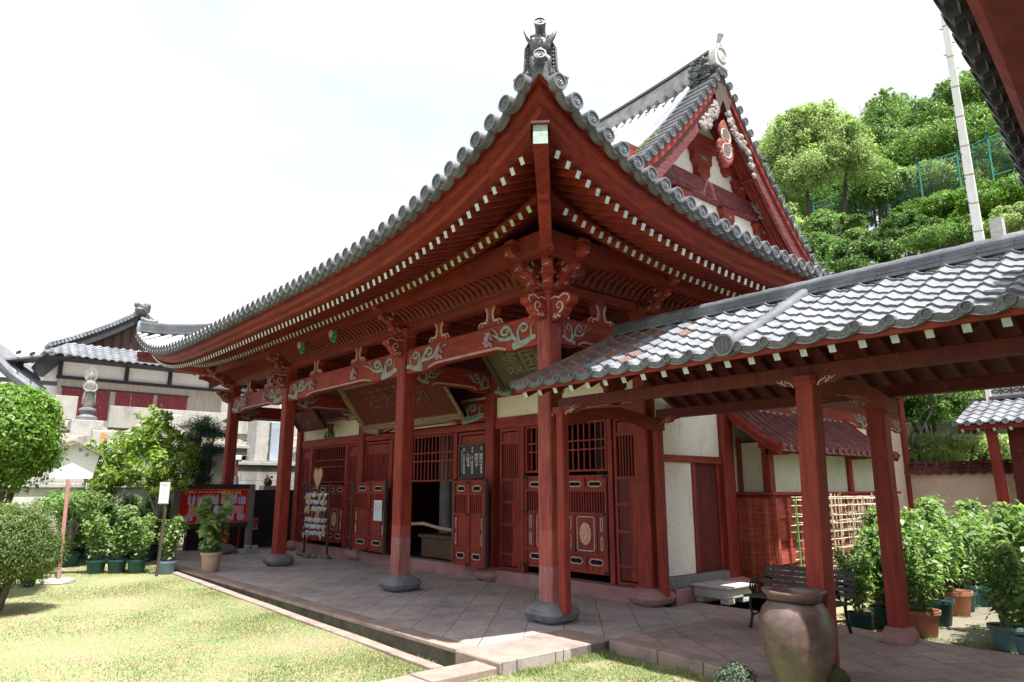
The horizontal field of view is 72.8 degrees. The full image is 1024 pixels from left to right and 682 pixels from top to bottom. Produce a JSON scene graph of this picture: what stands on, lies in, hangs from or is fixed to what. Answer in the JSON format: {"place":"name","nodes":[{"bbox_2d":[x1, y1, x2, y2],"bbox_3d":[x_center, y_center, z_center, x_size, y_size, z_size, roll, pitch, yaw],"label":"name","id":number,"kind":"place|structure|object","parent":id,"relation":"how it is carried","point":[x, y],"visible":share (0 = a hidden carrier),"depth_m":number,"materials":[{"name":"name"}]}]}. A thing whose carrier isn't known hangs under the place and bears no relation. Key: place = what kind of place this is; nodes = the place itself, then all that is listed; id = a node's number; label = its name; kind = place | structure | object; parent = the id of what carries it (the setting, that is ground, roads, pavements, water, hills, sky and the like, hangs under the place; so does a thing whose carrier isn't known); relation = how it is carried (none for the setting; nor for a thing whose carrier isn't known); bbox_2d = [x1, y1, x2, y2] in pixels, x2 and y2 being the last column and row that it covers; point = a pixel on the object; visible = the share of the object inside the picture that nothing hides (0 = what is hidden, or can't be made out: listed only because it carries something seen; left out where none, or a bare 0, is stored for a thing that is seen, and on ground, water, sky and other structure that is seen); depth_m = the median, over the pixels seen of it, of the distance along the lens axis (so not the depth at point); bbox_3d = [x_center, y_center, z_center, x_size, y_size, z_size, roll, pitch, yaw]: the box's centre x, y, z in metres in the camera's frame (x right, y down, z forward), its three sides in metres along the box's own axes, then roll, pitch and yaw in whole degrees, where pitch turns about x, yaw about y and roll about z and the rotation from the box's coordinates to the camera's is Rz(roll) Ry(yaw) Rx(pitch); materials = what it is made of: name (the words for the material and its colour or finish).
{"place":"outdoors","nodes":[
{"label":"outdoors","id":0,"kind":"place"},
{"bbox_2d":[0,344,48,393],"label":"tiled roof house","id":1,"kind":"structure","parent":0,"point":[15,374],"depth_m":25.08,"materials":[{"name":"grey tile"}]},
{"bbox_2d":[0,302,279,420],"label":"temple house","id":2,"kind":"structure","parent":0,"point":[107,352],"depth_m":27.57,"materials":[{"name":"paint"}]},
{"bbox_2d":[93,390,109,420],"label":"door","id":3,"kind":"structure","parent":2,"relation":"in","point":[101,405],"depth_m":26.92,"materials":[{"name":"red wood"}]},
{"bbox_2d":[97,420,246,459],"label":"terrace","id":4,"kind":"structure","parent":0,"point":[240,436],"depth_m":27.20,"materials":[{"name":"concrete"}]},
{"bbox_2d":[48,394,77,419],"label":"parapet","id":5,"kind":"structure","parent":4,"relation":"on","point":[69,403],"depth_m":23.60,"materials":[{"name":"concrete"}]},
{"bbox_2d":[56,419,296,460],"bbox_3d":[-12.066,3.435,24.651,19.000,2.128,3.237,10,-16,-40],"label":"rock bank","id":6,"kind":"object","parent":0,"point":[84,440],"visible":0.06,"depth_m":24.04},
{"bbox_2d":[68,366,103,435],"bbox_3d":[-14.155,2.355,23.162,0.920,3.131,0.700,10,-16,-40],"label":"stone statue","id":7,"kind":"object","parent":6,"relation":"on","point":[85,422],"visible":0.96,"depth_m":23.02,"materials":[{"name":"stone"}]},
{"bbox_2d":[107,405,296,436],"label":"parapet","id":8,"kind":"structure","parent":6,"relation":"on","point":[121,416],"depth_m":25.03,"materials":[{"name":"concrete"}]},
{"bbox_2d":[0,542,444,681],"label":"lawn","id":9,"kind":"structure","parent":0,"point":[16,649],"depth_m":8.48,"materials":[{"name":"green plant"}]},
{"bbox_2d":[0,381,69,511],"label":"round tree","id":10,"kind":"object","parent":9,"relation":"on","point":[31,417],"visible":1,"depth_m":11.37,"materials":[{"name":"green plant"}]},
{"bbox_2d":[0,499,70,610],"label":"clipped shrub","id":11,"kind":"object","parent":9,"relation":"on","point":[22,540],"visible":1,"depth_m":10.02,"materials":[{"name":"green plant"}]},
{"bbox_2d":[55,507,86,566],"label":"potted plant","id":12,"kind":"object","parent":9,"relation":"on","point":[71,557],"visible":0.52,"depth_m":15.42,"materials":[{"name":"green plant"}]},
{"bbox_2d":[40,441,104,583],"bbox_3d":[-8.663,3.261,13.497,1.130,2.670,1.234,7,-14,-31],"label":"notice board","id":13,"kind":"object","parent":9,"relation":"on","point":[81,462],"visible":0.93,"depth_m":14.09,"materials":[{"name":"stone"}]},
{"bbox_2d":[28,478,132,562],"bbox_3d":[-9.818,3.984,15.411,1.900,2.157,1.757,-1,-12,7],"label":"shade shrub","id":14,"kind":"object","parent":9,"relation":"on","point":[88,500],"visible":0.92,"depth_m":15.29,"materials":[{"name":"green plant"}]},
{"bbox_2d":[3,484,171,555],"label":"wall","id":15,"kind":"structure","parent":9,"relation":"on","point":[30,496],"depth_m":17.57,"materials":[{"name":"paint"}]},
{"bbox_2d":[79,511,116,573],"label":"potted plant","id":16,"kind":"object","parent":9,"relation":"on","point":[94,565],"visible":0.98,"depth_m":14.34,"materials":[{"name":"green plant"}]},
{"bbox_2d":[78,429,144,558],"bbox_3d":[-9.698,3.659,16.384,2.309,3.165,1.531,-4,-13,18],"label":"camellia tree","id":17,"kind":"object","parent":9,"relation":"on","point":[108,469],"visible":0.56,"depth_m":16.15,"materials":[{"name":"green plant"}]},
{"bbox_2d":[0,449,223,541],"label":"terrace wall","id":18,"kind":"structure","parent":9,"relation":"on","point":[217,476],"depth_m":21.32,"materials":[{"name":"stone"}]},
{"bbox_2d":[106,504,140,573],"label":"potted plant","id":19,"kind":"object","parent":9,"relation":"on","point":[118,564],"visible":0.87,"depth_m":14.48,"materials":[{"name":"green plant"}]},
{"bbox_2d":[121,512,158,573],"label":"potted plant","id":20,"kind":"object","parent":9,"relation":"on","point":[139,562],"visible":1,"depth_m":14.43,"materials":[{"name":"green plant"}]},
{"bbox_2d":[112,405,201,546],"bbox_3d":[-8.516,3.357,16.264,2.951,3.701,1.863,-8,-14,33],"label":"camellia tree","id":21,"kind":"object","parent":9,"relation":"on","point":[166,455],"visible":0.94,"depth_m":16.02,"materials":[{"name":"green plant"}]},
{"bbox_2d":[155,482,170,575],"bbox_3d":[-7.118,3.804,14.105,0.200,1.841,0.090,2,-12,-10],"label":"information sign","id":22,"kind":"object","parent":9,"relation":"on","point":[164,491],"visible":1,"depth_m":14.17,"materials":[{"name":"white wood"}]},
{"bbox_2d":[156,514,189,573],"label":"potted plant","id":23,"kind":"object","parent":9,"relation":"on","point":[170,544],"visible":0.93,"depth_m":14.41,"materials":[{"name":"green plant"}]},
{"bbox_2d":[235,452,295,462],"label":"terrace","id":24,"kind":"structure","parent":9,"relation":"on","point":[294,457],"depth_m":24.15,"materials":[{"name":"concrete"}]},
{"bbox_2d":[245,420,269,460],"bbox_3d":[-9.153,3.667,24.975,0.690,1.620,1.100,10,-16,-40],"label":"gravestone","id":25,"kind":"object","parent":24,"relation":"on","point":[257,436],"visible":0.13,"depth_m":24.69,"materials":[{"name":"stone"}]},
{"bbox_2d":[267,422,279,460],"bbox_3d":[-8.388,3.745,25.224,1.090,1.570,0.420,10,-16,-40],"label":"gravestone","id":26,"kind":"object","parent":24,"relation":"on","point":[273,443],"visible":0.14,"depth_m":24.98,"materials":[{"name":"stone"}]},
{"bbox_2d":[153,566,441,669],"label":"kerb","id":27,"kind":"structure","parent":9,"relation":"on","point":[407,657],"depth_m":9.18,"materials":[{"name":"stone"}]},
{"bbox_2d":[374,605,1017,681],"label":"weed tufts","id":28,"kind":"object","parent":9,"relation":"on","point":[588,658],"visible":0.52,"depth_m":7.21,"materials":[{"name":"green plant"}]},
{"bbox_2d":[234,462,294,489],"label":"grey block wall","id":29,"kind":"structure","parent":0,"point":[255,473],"depth_m":23.13,"materials":[{"name":"stone"}]},
{"bbox_2d":[153,546,723,675],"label":"pavement","id":30,"kind":"structure","parent":0,"point":[475,612],"depth_m":10.05,"materials":[{"name":"grey stone"}]},
{"bbox_2d":[162,484,259,559],"bbox_3d":[-7.599,4.541,17.669,0.500,1.770,2.440,-10,-16,39],"label":"signboard","id":31,"kind":"object","parent":30,"relation":"on","point":[241,496],"visible":0.68,"depth_m":17.89,"materials":[{"name":"red wood"}]},
{"bbox_2d":[194,495,234,571],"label":"potted plant","id":32,"kind":"object","parent":30,"relation":"on","point":[211,522],"visible":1,"depth_m":14.20,"materials":[{"name":"green plant"}]},
{"bbox_2d":[183,490,293,550],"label":"blackened wall","id":33,"kind":"structure","parent":30,"relation":"on","point":[264,507],"depth_m":20.31,"materials":[{"name":"wood"}]},
{"bbox_2d":[175,413,225,483],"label":"cloud pine","id":34,"kind":"object","parent":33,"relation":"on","point":[208,430],"visible":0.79,"depth_m":19.52,"materials":[{"name":"green plant"}]},
{"bbox_2d":[296,468,331,558],"bbox_3d":[-4.979,4.288,17.386,0.348,2.185,1.670,10,-16,-40],"label":"fortune rack","id":35,"kind":"object","parent":30,"relation":"on","point":[318,475],"visible":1,"depth_m":17.42,"materials":[{"name":"white paper"}]},
{"bbox_2d":[151,558,490,653],"bbox_3d":[-5.481,4.488,13.073,0.245,0.052,15.992,10,-16,-40],"label":"pavement edging","id":36,"kind":"object","parent":30,"relation":"on","point":[443,643],"visible":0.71,"depth_m":9.23,"materials":[{"name":"stone"}]},
{"bbox_2d":[136,17,914,624],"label":"temple hall","id":37,"kind":"structure","parent":30,"relation":"on","point":[548,221],"depth_m":11.47,"materials":[{"name":"red wood"}]},
{"bbox_2d":[297,448,310,542],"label":"panelled door","id":38,"kind":"structure","parent":37,"relation":"in","point":[306,459],"depth_m":19.31,"materials":[{"name":"red paint"}]},
{"bbox_2d":[294,409,328,432],"bbox_3d":[-5.371,2.086,18.257,0.456,0.539,1.580,10,-16,-40],"label":"hanging plaque","id":39,"kind":"object","parent":37,"relation":"hanging from","point":[310,420],"visible":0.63,"depth_m":18.20,"materials":[{"name":"brown wood"}]},
{"bbox_2d":[307,484,344,543],"bbox_3d":[-4.851,4.473,18.097,0.077,1.440,2.020,10,-16,-40],"label":"half door","id":40,"kind":"structure","parent":37,"relation":"in","point":[337,490],"depth_m":17.86,"materials":[{"name":"red paint"}]},
{"bbox_2d":[312,445,345,482],"bbox_3d":[-4.814,3.272,18.385,0.080,0.950,1.920,10,-16,-40],"label":"lattice window","id":41,"kind":"structure","parent":37,"relation":"in","point":[316,450],"depth_m":18.35,"materials":[{"name":"red paint"}]},
{"bbox_2d":[344,444,357,548],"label":"panelled door","id":42,"kind":"structure","parent":37,"relation":"in","point":[353,451],"depth_m":17.32,"materials":[{"name":"red paint"}]},
{"bbox_2d":[351,482,383,551],"bbox_3d":[-3.245,3.971,15.784,0.058,1.500,1.444,10,-16,-40],"label":"opened half door","id":43,"kind":"structure","parent":37,"relation":"in","point":[367,533],"depth_m":15.84,"materials":[{"name":"red paint"}]},
{"bbox_2d":[363,440,389,552],"bbox_3d":[-3.169,3.637,16.329,0.060,2.530,1.120,10,-16,-40],"label":"panelled door","id":44,"kind":"structure","parent":37,"relation":"in","point":[377,456],"depth_m":16.47,"materials":[{"name":"red paint"}]},
{"bbox_2d":[338,379,466,430],"bbox_3d":[-2.433,1.250,14.614,0.826,1.012,3.920,10,-16,-40],"label":"hanging plaque","id":45,"kind":"object","parent":37,"relation":"attached to","point":[371,406],"visible":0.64,"depth_m":14.78,"materials":[{"name":"red paint"}]},
{"bbox_2d":[393,433,453,481],"bbox_3d":[-1.926,2.561,15.089,0.080,0.970,2.360,10,-16,-40],"label":"lattice window","id":46,"kind":"structure","parent":37,"relation":"in","point":[452,434],"depth_m":14.78,"materials":[{"name":"red paint"}]},
{"bbox_2d":[418,533,450,559],"bbox_3d":[-1.410,4.393,14.909,0.650,0.470,1.240,10,-16,-40],"label":"offering box","id":47,"kind":"object","parent":37,"relation":"in","point":[435,545],"visible":0.6,"depth_m":14.73,"materials":[{"name":"brown wood"}]},
{"bbox_2d":[452,480,483,567],"bbox_3d":[-0.807,3.386,12.935,0.058,1.540,0.954,10,-16,-40],"label":"opened half door","id":48,"kind":"structure","parent":37,"relation":"in","point":[468,496],"depth_m":12.92,"materials":[{"name":"red paint"}]},
{"bbox_2d":[458,443,484,478],"bbox_3d":[-0.790,2.364,13.662,0.055,0.660,0.820,10,-16,-40],"label":"name board","id":49,"kind":"object","parent":37,"relation":"attached to","point":[471,460],"visible":1,"depth_m":13.66,"materials":[{"name":"black wood"}]},
{"bbox_2d":[482,348,536,391],"bbox_3d":[0.179,0.412,11.830,0.604,0.728,1.600,10,-16,-40],"label":"hanging plaque","id":50,"kind":"object","parent":37,"relation":"attached to","point":[506,368],"visible":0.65,"depth_m":12.08,"materials":[{"name":"wood"}]},
{"bbox_2d":[500,427,519,571],"bbox_3d":[-0.021,2.872,12.733,0.060,2.530,0.560,10,-16,-40],"label":"panelled door","id":51,"kind":"structure","parent":37,"relation":"in","point":[510,441],"depth_m":12.73,"materials":[{"name":"red paint"}]},
{"bbox_2d":[525,419,607,472],"bbox_3d":[0.904,1.819,11.869,0.080,0.820,1.940,10,-16,-40],"label":"lattice window","id":52,"kind":"structure","parent":37,"relation":"in","point":[527,429],"depth_m":11.57,"materials":[{"name":"red paint"}]},
{"bbox_2d":[523,475,610,575],"bbox_3d":[0.867,3.021,11.581,0.077,1.530,2.040,10,-16,-40],"label":"half door","id":53,"kind":"structure","parent":37,"relation":"in","point":[588,494],"depth_m":11.26,"materials":[{"name":"red paint"}]},
{"bbox_2d":[613,419,639,586],"bbox_3d":[1.778,2.435,10.679,0.060,2.530,0.450,10,-16,-40],"label":"panelled door","id":54,"kind":"structure","parent":37,"relation":"in","point":[623,432],"depth_m":10.68,"materials":[{"name":"red paint"}]},
{"bbox_2d":[695,463,720,571],"bbox_3d":[3.138,2.844,11.278,0.680,1.690,0.040,10,-16,-40],"label":"side door","id":55,"kind":"structure","parent":37,"relation":"in","point":[709,545],"depth_m":11.29,"materials":[{"name":"red paint"}]},
{"bbox_2d":[690,580,753,604],"bbox_3d":[3.177,3.785,10.466,0.760,0.250,0.640,10,-16,-40],"label":"stone step","id":56,"kind":"object","parent":37,"relation":"attached to","point":[727,592],"visible":0.9,"depth_m":10.29,"materials":[{"name":"stone"}]},
{"bbox_2d":[459,629,612,663],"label":"corner slab","id":57,"kind":"structure","parent":30,"relation":"attached to","point":[501,652],"depth_m":7.51,"materials":[{"name":"stone"}]},
{"bbox_2d":[376,650,501,681],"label":"stone path","id":58,"kind":"structure","parent":0,"point":[466,667],"depth_m":6.65,"materials":[{"name":"beige stone"}]},
{"bbox_2d":[0,0,1021,408],"label":"sky","id":59,"kind":"structure","parent":0,"point":[190,160],"materials":[{"name":"white"}]},
{"bbox_2d":[471,652,716,681],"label":"verge grass","id":60,"kind":"structure","parent":0,"point":[615,675],"depth_m":6.74,"materials":[{"name":"green plant"}]},
{"bbox_2d":[468,590,883,681],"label":"garden ground","id":61,"kind":"structure","parent":0,"point":[840,613],"depth_m":6.89,"materials":[{"name":"green plant"}]},
{"bbox_2d":[609,637,773,681],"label":"corridor kerb","id":62,"kind":"structure","parent":61,"relation":"on","point":[651,652],"depth_m":7.08,"materials":[{"name":"stone"}]},
{"bbox_2d":[712,660,756,681],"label":"herb clump","id":63,"kind":"object","parent":61,"relation":"on","point":[733,673],"visible":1,"depth_m":6.16,"materials":[{"name":"green plant"}]},
{"bbox_2d":[758,585,835,681],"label":"water jar","id":64,"kind":"object","parent":61,"relation":"on","point":[797,630],"visible":1,"depth_m":5.85,"materials":[{"name":"ceramic"}]},
{"bbox_2d":[791,492,875,591],"bbox_3d":[5.670,3.355,11.665,3.294,1.594,0.462,10,-16,-40],"label":"bamboo trellis","id":65,"kind":"object","parent":61,"relation":"on","point":[862,504],"visible":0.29,"depth_m":11.53,"materials":[{"name":"beige wood"}]},
{"bbox_2d":[832,547,877,629],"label":"potted plant","id":66,"kind":"object","parent":61,"relation":"on","point":[859,618],"visible":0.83,"depth_m":8.78,"materials":[{"name":"green plant"}]},
{"bbox_2d":[850,524,887,627],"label":"potted plant","id":67,"kind":"object","parent":61,"relation":"on","point":[879,618],"visible":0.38,"depth_m":9.17,"materials":[{"name":"green plant"}]},
{"bbox_2d":[904,459,1018,525],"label":"garden wall","id":68,"kind":"structure","parent":61,"relation":"on","point":[949,483],"depth_m":15.83,"materials":[{"name":"beige paint"}]},
{"bbox_2d":[933,0,1023,188],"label":"hall","id":69,"kind":"structure","parent":61,"relation":"on","point":[988,36],"depth_m":3.29,"materials":[{"name":"tile"}]},
{"bbox_2d":[625,602,1023,681],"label":"corridor floor","id":70,"kind":"structure","parent":0,"point":[865,655],"depth_m":7.11,"materials":[{"name":"stone"}]},
{"bbox_2d":[510,216,1023,667],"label":"covered corridor","id":71,"kind":"object","parent":70,"relation":"on","point":[880,340],"visible":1,"depth_m":7.37,"materials":[{"name":"grey tile"}]},
{"bbox_2d":[743,564,855,633],"bbox_3d":[3.448,3.111,8.363,0.689,0.716,1.150,10,-16,-40],"label":"garden bench","id":72,"kind":"object","parent":70,"relation":"on","point":[771,576],"visible":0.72,"depth_m":8.57,"materials":[{"name":"wood"}]},
{"bbox_2d":[904,251,1009,460],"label":"hillside","id":73,"kind":"structure","parent":0,"point":[944,429],"depth_m":25.69,"materials":[{"name":"green plant"}]},
{"bbox_2d":[753,98,892,223],"bbox_3d":[13.732,-3.843,31.347,5.579,14.728,6.142,1,-12,-7],"label":"hillside tree","id":74,"kind":"object","parent":73,"relation":"on","point":[805,147],"visible":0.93,"depth_m":30.61,"materials":[{"name":"green plant"}]},
{"bbox_2d":[804,231,849,262],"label":"hillside tree","id":75,"kind":"object","parent":73,"relation":"on","point":[821,244],"visible":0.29,"depth_m":23.85,"materials":[{"name":"green plant"}]},
{"bbox_2d":[778,173,883,235],"bbox_3d":[16.769,-3.293,39.203,8.290,13.046,8.368,10,-16,-40],"label":"hillside tree","id":76,"kind":"object","parent":73,"relation":"on","point":[824,193],"visible":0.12,"depth_m":37.41,"materials":[{"name":"green plant"}]},
{"bbox_2d":[799,208,871,244],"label":"hillside tree","id":77,"kind":"object","parent":73,"relation":"on","point":[826,221],"visible":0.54,"depth_m":25.54,"materials":[{"name":"green plant"}]},
{"bbox_2d":[814,256,877,273],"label":"thicket","id":78,"kind":"object","parent":73,"relation":"on","point":[839,267],"visible":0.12,"depth_m":19.95,"materials":[{"name":"green plant"}]},
{"bbox_2d":[819,237,905,270],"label":"thicket","id":79,"kind":"object","parent":73,"relation":"on","point":[882,251],"visible":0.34,"depth_m":20.61,"materials":[{"name":"green plant"}]},
{"bbox_2d":[830,157,926,231],"bbox_3d":[18.143,-3.697,33.979,4.437,11.108,4.526,10,-16,-40],"label":"hillside tree","id":80,"kind":"object","parent":73,"relation":"on","point":[869,193],"visible":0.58,"depth_m":33.66,"materials":[{"name":"green plant"}]},
{"bbox_2d":[854,114,918,256],"bbox_3d":[21.721,-6.372,39.262,4.493,13.153,4.177,10,-16,-40],"label":"hillside tree","id":81,"kind":"object","parent":73,"relation":"on","point":[889,130],"visible":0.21,"depth_m":39.18,"materials":[{"name":"green plant"}]},
{"bbox_2d":[862,209,946,433],"bbox_3d":[13.623,-0.171,23.388,2.477,8.819,2.478,10,-16,-40],"label":"thicket","id":82,"kind":"object","parent":73,"relation":"on","point":[898,225],"visible":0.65,"depth_m":23.68,"materials":[{"name":"green plant"}]},
{"bbox_2d":[810,130,1015,229],"bbox_3d":[18.765,-6.046,32.326,8.994,5.900,0.787,-10,-15,38],"label":"net fence","id":83,"kind":"object","parent":73,"relation":"on","point":[956,156],"visible":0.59,"depth_m":32.34,"materials":[{"name":"teal metal"}]},
{"bbox_2d":[887,188,961,253],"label":"thicket","id":84,"kind":"object","parent":73,"relation":"on","point":[933,205],"visible":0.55,"depth_m":25.97,"materials":[{"name":"green plant"}]},
{"bbox_2d":[858,70,997,191],"bbox_3d":[24.655,-8.923,40.582,8.472,13.726,8.664,10,-16,-40],"label":"hillside tree","id":85,"kind":"object","parent":73,"relation":"on","point":[886,106],"visible":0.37,"depth_m":39.20,"materials":[{"name":"green plant"}]},
{"bbox_2d":[877,156,988,256],"bbox_3d":[20.417,-3.857,34.084,5.106,10.010,5.104,2,-12,-8],"label":"thicket","id":86,"kind":"object","parent":73,"relation":"on","point":[945,184],"visible":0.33,"depth_m":33.66,"materials":[{"name":"green plant"}]},
{"bbox_2d":[860,107,1016,251],"bbox_3d":[23.672,-6.042,37.477,11.176,10.173,10.574,10,-16,-40],"label":"thicket","id":87,"kind":"object","parent":73,"relation":"on","point":[941,139],"visible":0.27,"depth_m":35.37,"materials":[{"name":"green plant"}]},
{"bbox_2d":[895,214,989,459],"bbox_3d":[13.274,0.532,20.210,3.221,8.510,3.087,10,-16,-40],"label":"thicket","id":88,"kind":"object","parent":73,"relation":"on","point":[956,231],"visible":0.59,"depth_m":20.32,"materials":[{"name":"green plant"}]},
{"bbox_2d":[903,390,985,458],"bbox_3d":[11.996,2.880,19.365,2.674,4.415,2.860,1,-12,-4],"label":"hillside tree","id":89,"kind":"object","parent":73,"relation":"on","point":[954,404],"visible":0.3,"depth_m":18.96,"materials":[{"name":"green plant"}]},
{"bbox_2d":[907,430,1010,463],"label":"thicket","id":90,"kind":"object","parent":73,"relation":"on","point":[960,446],"visible":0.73,"depth_m":17.21,"materials":[{"name":"green plant"}]},
{"bbox_2d":[939,10,985,240],"bbox_3d":[11.383,-3.387,17.148,0.290,8.812,4.875,-9,-15,36],"label":"lighting mast","id":91,"kind":"object","parent":73,"relation":"on","point":[974,209],"visible":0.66,"depth_m":16.77,"materials":[{"name":"metal"}]},
{"bbox_2d":[939,141,1017,190],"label":"thicket","id":92,"kind":"object","parent":73,"relation":"on","point":[998,157],"visible":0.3,"depth_m":33.91,"materials":[{"name":"green plant"}]},
{"bbox_2d":[941,172,1023,221],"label":"thicket","id":93,"kind":"object","parent":73,"relation":"on","point":[1007,191],"visible":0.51,"depth_m":24.28,"materials":[{"name":"green plant"}]},
{"bbox_2d":[984,201,1023,238],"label":"sapling","id":94,"kind":"object","parent":73,"relation":"on","point":[1013,216],"visible":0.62,"depth_m":19.10,"materials":[{"name":"green plant"}]},
{"bbox_2d":[919,604,1017,653],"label":"garden path","id":95,"kind":"structure","parent":0,"point":[958,629],"depth_m":8.80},
{"bbox_2d":[874,521,946,637],"bbox_3d":[4.990,2.943,8.654,0.806,1.344,0.896,-6,-14,27],"label":"potted plant","id":96,"kind":"object","parent":95,"relation":"on","point":[924,619],"visible":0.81,"depth_m":8.51,"materials":[{"name":"green plant"}]},
{"bbox_2d":[900,506,954,625],"bbox_3d":[5.531,3.004,9.365,0.772,1.521,0.855,6,-13,-25],"label":"potted plant","id":97,"kind":"object","parent":95,"relation":"on","point":[944,605],"visible":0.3,"depth_m":9.27,"materials":[{"name":"green plant"}]},
{"bbox_2d":[913,494,972,616],"bbox_3d":[6.239,3.070,10.055,0.635,1.679,0.781,-5,-13,23],"label":"potted plant","id":98,"kind":"object","parent":95,"relation":"on","point":[961,597],"visible":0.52,"depth_m":9.91,"materials":[{"name":"green plant"}]},
{"bbox_2d":[941,517,978,611],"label":"potted plant","id":99,"kind":"object","parent":95,"relation":"on","point":[965,556],"visible":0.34,"depth_m":10.29,"materials":[{"name":"green plant"}]},
{"bbox_2d":[946,512,987,606],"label":"potted plant","id":100,"kind":"object","parent":95,"relation":"on","point":[970,586],"visible":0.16,"depth_m":10.61,"materials":[{"name":"green plant"}]},
{"bbox_2d":[970,537,1023,651],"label":"potted plant","id":101,"kind":"object","parent":95,"relation":"on","point":[1002,630],"visible":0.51,"depth_m":7.79,"materials":[{"name":"green plant"}]},
{"bbox_2d":[979,499,1023,616],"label":"potted plant","id":102,"kind":"object","parent":95,"relation":"on","point":[1013,529],"visible":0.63,"depth_m":8.10,"materials":[{"name":"green plant"}]},
{"bbox_2d":[986,541,1023,654],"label":"potted plant","id":103,"kind":"object","parent":95,"relation":"on","point":[1010,567],"visible":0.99,"depth_m":7.45,"materials":[{"name":"green plant"}]},
{"bbox_2d":[952,386,1023,509],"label":"gate house","id":104,"kind":"structure","parent":0,"point":[994,412],"depth_m":14.52,"materials":[{"name":"grey tile"}]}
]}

